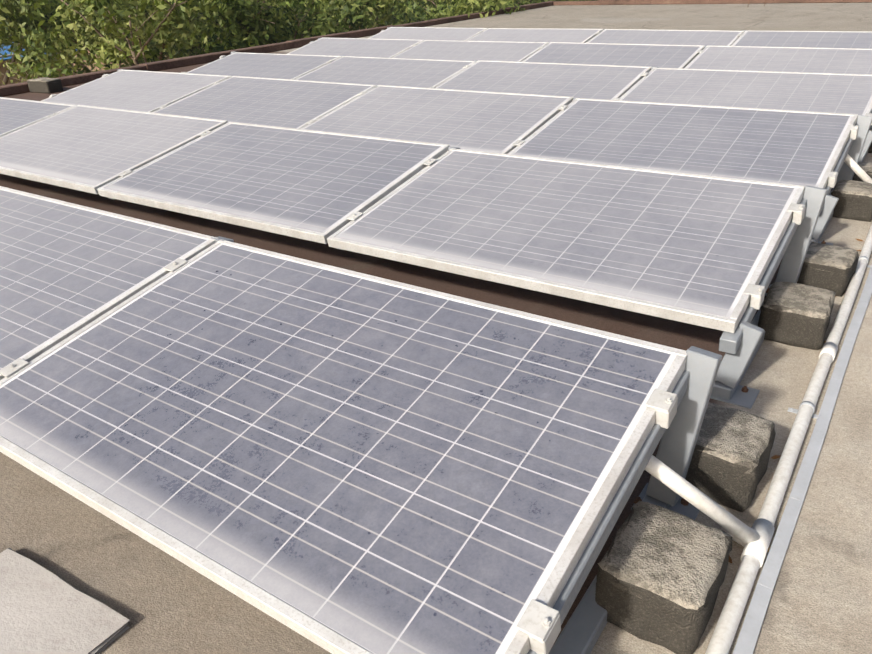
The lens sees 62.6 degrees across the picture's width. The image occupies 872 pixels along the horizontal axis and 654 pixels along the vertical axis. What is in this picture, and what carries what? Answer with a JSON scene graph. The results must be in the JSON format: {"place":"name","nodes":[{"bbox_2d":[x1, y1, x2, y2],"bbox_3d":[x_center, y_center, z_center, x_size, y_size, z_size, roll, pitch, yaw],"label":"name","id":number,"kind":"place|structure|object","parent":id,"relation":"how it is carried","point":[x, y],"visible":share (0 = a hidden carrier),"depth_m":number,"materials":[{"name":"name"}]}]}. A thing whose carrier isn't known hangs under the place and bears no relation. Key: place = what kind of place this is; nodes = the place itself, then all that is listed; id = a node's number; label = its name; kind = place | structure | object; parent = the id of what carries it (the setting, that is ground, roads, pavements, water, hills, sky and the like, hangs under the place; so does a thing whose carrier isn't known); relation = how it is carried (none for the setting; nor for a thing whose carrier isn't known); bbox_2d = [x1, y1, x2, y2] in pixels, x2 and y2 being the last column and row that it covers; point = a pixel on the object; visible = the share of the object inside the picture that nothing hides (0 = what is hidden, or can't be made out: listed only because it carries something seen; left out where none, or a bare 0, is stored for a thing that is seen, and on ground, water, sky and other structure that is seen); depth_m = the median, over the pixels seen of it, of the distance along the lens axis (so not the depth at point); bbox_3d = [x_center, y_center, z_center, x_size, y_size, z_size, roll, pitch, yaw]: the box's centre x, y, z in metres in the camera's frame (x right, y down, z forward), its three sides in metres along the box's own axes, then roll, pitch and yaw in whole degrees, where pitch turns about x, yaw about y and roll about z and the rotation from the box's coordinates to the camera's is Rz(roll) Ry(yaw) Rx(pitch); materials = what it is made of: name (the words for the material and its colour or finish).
{"place":"outdoors","nodes":[
{"label":"outdoors","id":0,"kind":"place"},
{"bbox_2d":[0,42,76,85],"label":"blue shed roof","id":1,"kind":"structure","parent":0,"point":[3,70],"depth_m":27.59,"materials":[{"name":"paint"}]},
{"bbox_2d":[73,18,391,71],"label":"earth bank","id":2,"kind":"structure","parent":0,"point":[94,69],"depth_m":38.06,"materials":[{"name":"plant"}]},
{"bbox_2d":[0,0,871,653],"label":"building roof","id":3,"kind":"structure","parent":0,"point":[164,602],"depth_m":1.97,"materials":[{"name":"concrete"}]},
{"bbox_2d":[27,77,62,93],"bbox_3d":[-5.021,-3.103,9.216,0.407,0.167,0.227,12,30,26],"label":"ballast block","id":4,"kind":"object","parent":3,"relation":"on","point":[45,85],"depth_m":9.13,"materials":[{"name":"concrete"}]},
{"bbox_2d":[0,548,128,653],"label":"paver slab","id":5,"kind":"object","parent":3,"relation":"on","point":[43,610],"depth_m":1.60,"materials":[{"name":"concrete"}]},
{"bbox_2d":[0,236,721,653],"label":"mounting frame","id":6,"kind":"object","parent":3,"relation":"on","point":[680,412],"visible":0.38,"depth_m":1.55,"materials":[{"name":"grey paint"}]},
{"bbox_2d":[0,186,217,379],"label":"solar panel","id":7,"kind":"object","parent":6,"relation":"on","point":[67,269],"visible":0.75,"depth_m":2.53,"materials":[{"name":"glass"}]},
{"bbox_2d":[0,239,686,653],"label":"solar panel","id":8,"kind":"object","parent":6,"relation":"on","point":[336,459],"visible":1,"depth_m":1.62,"materials":[{"name":"glass"}]},
{"bbox_2d":[27,105,826,408],"bbox_3d":[-1.555,-0.900,4.249,6.790,0.443,1.042,15,32,31],"label":"mounting frame","id":9,"kind":"object","parent":3,"relation":"on","point":[740,345],"visible":0.38,"depth_m":2.40,"materials":[{"name":"grey paint"}]},
{"bbox_2d":[0,97,75,136],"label":"solar panel","id":10,"kind":"object","parent":9,"relation":"on","point":[16,114],"visible":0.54,"depth_m":5.38,"materials":[{"name":"glass"}]},
{"bbox_2d":[0,105,227,193],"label":"solar panel","id":11,"kind":"object","parent":9,"relation":"on","point":[88,149],"visible":0.83,"depth_m":4.49,"materials":[{"name":"glass"}]},
{"bbox_2d":[97,122,448,243],"bbox_3d":[-0.877,-0.818,3.762,1.640,0.042,0.990,15,42,31],"label":"solar panel","id":12,"kind":"object","parent":9,"relation":"on","point":[315,186],"visible":0.85,"depth_m":3.64,"materials":[{"name":"glass"}]},
{"bbox_2d":[327,149,804,332],"bbox_3d":[0.492,-0.444,2.908,1.640,0.041,0.990,15,42,31],"label":"solar panel","id":13,"kind":"object","parent":9,"relation":"on","point":[696,249],"visible":0.96,"depth_m":2.77,"materials":[{"name":"glass"}]},
{"bbox_2d":[49,69,871,244],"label":"mounting frame","id":14,"kind":"object","parent":3,"relation":"on","point":[852,149],"visible":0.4,"depth_m":3.75,"materials":[{"name":"grey paint"}]},
{"bbox_2d":[42,69,230,112],"bbox_3d":[-2.784,-2.152,6.566,1.640,0.042,0.990,15,42,31],"label":"solar panel","id":15,"kind":"object","parent":14,"relation":"on","point":[143,91],"visible":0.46,"depth_m":6.53,"materials":[{"name":"glass"}]},
{"bbox_2d":[152,76,375,128],"bbox_3d":[-1.408,-1.785,5.715,1.640,0.040,0.990,15,42,31],"label":"solar panel","id":16,"kind":"object","parent":14,"relation":"on","point":[290,103],"visible":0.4,"depth_m":5.68,"materials":[{"name":"glass"}]},
{"bbox_2d":[300,85,573,153],"bbox_3d":[-0.035,-1.415,4.854,1.640,0.040,0.990,15,42,31],"label":"solar panel","id":17,"kind":"object","parent":14,"relation":"on","point":[494,122],"visible":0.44,"depth_m":4.80,"materials":[{"name":"glass"}]},
{"bbox_2d":[508,98,857,188],"bbox_3d":[1.339,-1.046,4.000,1.640,0.041,0.990,15,42,31],"label":"solar panel","id":18,"kind":"object","parent":14,"relation":"on","point":[801,148],"visible":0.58,"depth_m":3.92,"materials":[{"name":"glass"}]},
{"bbox_2d":[309,38,705,52],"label":"clamps","id":19,"kind":"object","parent":3,"relation":"on","point":[698,51],"visible":0.08,"depth_m":7.64,"materials":[{"name":"silver metal"}]},
{"bbox_2d":[287,37,422,57],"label":"solar panel","id":20,"kind":"object","parent":19,"relation":"on","point":[368,47],"visible":0.5,"depth_m":8.81,"materials":[{"name":"glass"}]},
{"bbox_2d":[392,40,548,61],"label":"solar panel","id":21,"kind":"object","parent":19,"relation":"on","point":[473,50],"visible":0.56,"depth_m":7.96,"materials":[{"name":"glass"}]},
{"bbox_2d":[522,42,704,67],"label":"solar panel","id":22,"kind":"object","parent":19,"relation":"on","point":[665,56],"visible":0.58,"depth_m":7.10,"materials":[{"name":"glass"}]},
{"bbox_2d":[685,45,871,74],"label":"solar panel","id":23,"kind":"object","parent":19,"relation":"on","point":[813,60],"visible":0.62,"depth_m":6.29,"materials":[{"name":"glass"}]},
{"bbox_2d":[181,51,871,161],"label":"mounting frame","id":24,"kind":"object","parent":3,"relation":"on","point":[867,144],"visible":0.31,"depth_m":4.46,"materials":[{"name":"grey paint"}]},
{"bbox_2d":[186,52,340,78],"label":"solar panel","id":25,"kind":"object","parent":24,"relation":"on","point":[276,66],"visible":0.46,"depth_m":7.69,"materials":[{"name":"glass"}]},
{"bbox_2d":[295,56,474,87],"bbox_3d":[-0.562,-2.381,6.814,1.640,0.042,0.990,15,42,31],"label":"solar panel","id":26,"kind":"object","parent":24,"relation":"on","point":[423,73],"visible":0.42,"depth_m":6.84,"materials":[{"name":"glass"}]},
{"bbox_2d":[436,60,650,99],"bbox_3d":[0.808,-2.012,5.950,1.640,0.042,0.990,15,42,31],"label":"solar panel","id":27,"kind":"object","parent":24,"relation":"on","point":[604,82],"visible":0.56,"depth_m":5.96,"materials":[{"name":"glass"}]},
{"bbox_2d":[620,68,871,115],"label":"solar panel","id":28,"kind":"object","parent":24,"relation":"on","point":[828,92],"visible":0.6,"depth_m":5.11,"materials":[{"name":"glass"}]},
{"bbox_2d":[381,27,747,35],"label":"clamps","id":29,"kind":"object","parent":3,"relation":"on","point":[595,33],"visible":0.12,"depth_m":8.74,"materials":[{"name":"silver metal"}]},
{"bbox_2d":[369,27,486,40],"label":"solar panel","id":30,"kind":"object","parent":29,"relation":"on","point":[437,33],"visible":0.5,"depth_m":9.96,"materials":[{"name":"glass"}]},
{"bbox_2d":[466,28,602,42],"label":"solar panel","id":31,"kind":"object","parent":29,"relation":"on","point":[549,35],"visible":0.6,"depth_m":9.08,"materials":[{"name":"glass"}]},
{"bbox_2d":[586,29,743,45],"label":"solar panel","id":32,"kind":"object","parent":29,"relation":"on","point":[679,37],"visible":0.5,"depth_m":8.24,"materials":[{"name":"glass"}]},
{"bbox_2d":[731,30,871,48],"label":"solar panel","id":33,"kind":"object","parent":29,"relation":"on","point":[839,39],"visible":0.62,"depth_m":7.47,"materials":[{"name":"glass"}]},
{"bbox_2d":[595,501,731,653],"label":"ballast block","id":34,"kind":"object","parent":3,"relation":"on","point":[661,573],"depth_m":1.48,"materials":[{"name":"concrete"}]},
{"bbox_2d":[685,402,775,511],"bbox_3d":[0.770,0.340,1.913,0.201,0.169,0.250,16,32,32],"label":"ballast block","id":35,"kind":"object","parent":3,"relation":"on","point":[728,465],"depth_m":1.83,"materials":[{"name":"concrete"}]},
{"bbox_2d":[644,154,871,653],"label":"conduit pipe","id":36,"kind":"object","parent":3,"relation":"on","point":[755,540],"visible":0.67,"depth_m":1.70,"materials":[{"name":"plastic"}]},
{"bbox_2d":[758,282,835,349],"bbox_3d":[1.320,-0.045,2.632,0.225,0.154,0.260,14,31,29],"label":"ballast block","id":37,"kind":"object","parent":3,"relation":"on","point":[795,314],"depth_m":2.55,"materials":[{"name":"concrete"}]},
{"bbox_2d":[728,156,871,562],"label":"leaf litter","id":38,"kind":"object","parent":3,"relation":"on","point":[772,457],"visible":0.33,"depth_m":2.01,"materials":[{"name":"brown plant"}]},
{"bbox_2d":[733,265,871,653],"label":"earthing strip","id":39,"kind":"object","parent":3,"relation":"on","point":[746,642],"visible":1,"depth_m":1.85,"materials":[{"name":"silver metal"}]},
{"bbox_2d":[797,242,858,296],"bbox_3d":[1.626,-0.243,2.996,0.202,0.148,0.240,18,35,34],"label":"ballast block","id":40,"kind":"object","parent":3,"relation":"on","point":[829,267],"depth_m":2.92,"materials":[{"name":"concrete"}]},
{"bbox_2d":[831,180,871,221],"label":"ballast block","id":41,"kind":"object","parent":3,"relation":"on","point":[854,202],"depth_m":3.68,"materials":[{"name":"concrete"}]},
{"bbox_2d":[852,161,871,181],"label":"ballast block","id":42,"kind":"object","parent":3,"relation":"on","point":[866,167],"depth_m":4.02,"materials":[{"name":"concrete"}]},
{"bbox_2d":[868,128,871,152],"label":"ballast block","id":43,"kind":"object","parent":3,"relation":"on","point":[870,149],"depth_m":4.82,"materials":[{"name":"concrete"}]},
{"label":"ground","id":44,"kind":"structure","parent":0,"visible":0},
{"bbox_2d":[2,0,89,84],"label":"tree","id":45,"kind":"object","parent":44,"relation":"on","point":[5,79],"depth_m":22.32,"materials":[{"name":"green plant"}]},
{"bbox_2d":[0,0,235,77],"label":"tree","id":46,"kind":"object","parent":44,"relation":"on","point":[9,22],"visible":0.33,"depth_m":16.50,"materials":[{"name":"green plant"}]},
{"bbox_2d":[0,0,247,84],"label":"tree","id":47,"kind":"object","parent":44,"relation":"on","point":[109,12],"visible":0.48,"depth_m":13.91,"materials":[{"name":"green plant"}]},
{"bbox_2d":[1,1,305,54],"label":"tree","id":48,"kind":"object","parent":44,"relation":"on","point":[110,34],"depth_m":24.91,"materials":[{"name":"green plant"}]},
{"bbox_2d":[131,0,265,57],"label":"tree","id":49,"kind":"object","parent":44,"relation":"on","point":[209,13],"depth_m":22.61,"materials":[{"name":"green plant"}]},
{"bbox_2d":[160,0,380,59],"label":"tree","id":50,"kind":"object","parent":44,"relation":"on","point":[251,26],"visible":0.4,"depth_m":15.31,"materials":[{"name":"green plant"}]},
{"bbox_2d":[270,0,456,27],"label":"tree","id":51,"kind":"object","parent":44,"relation":"on","point":[395,6],"visible":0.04,"depth_m":22.16,"materials":[{"name":"green plant"}]},
{"bbox_2d":[204,0,543,49],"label":"hedge","id":52,"kind":"object","parent":44,"relation":"on","point":[378,7],"visible":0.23,"depth_m":17.76,"materials":[{"name":"green plant"}]},
{"bbox_2d":[376,0,585,25],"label":"tree","id":53,"kind":"object","parent":44,"relation":"on","point":[433,5],"visible":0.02,"depth_m":22.25,"materials":[{"name":"green plant"}]}
]}

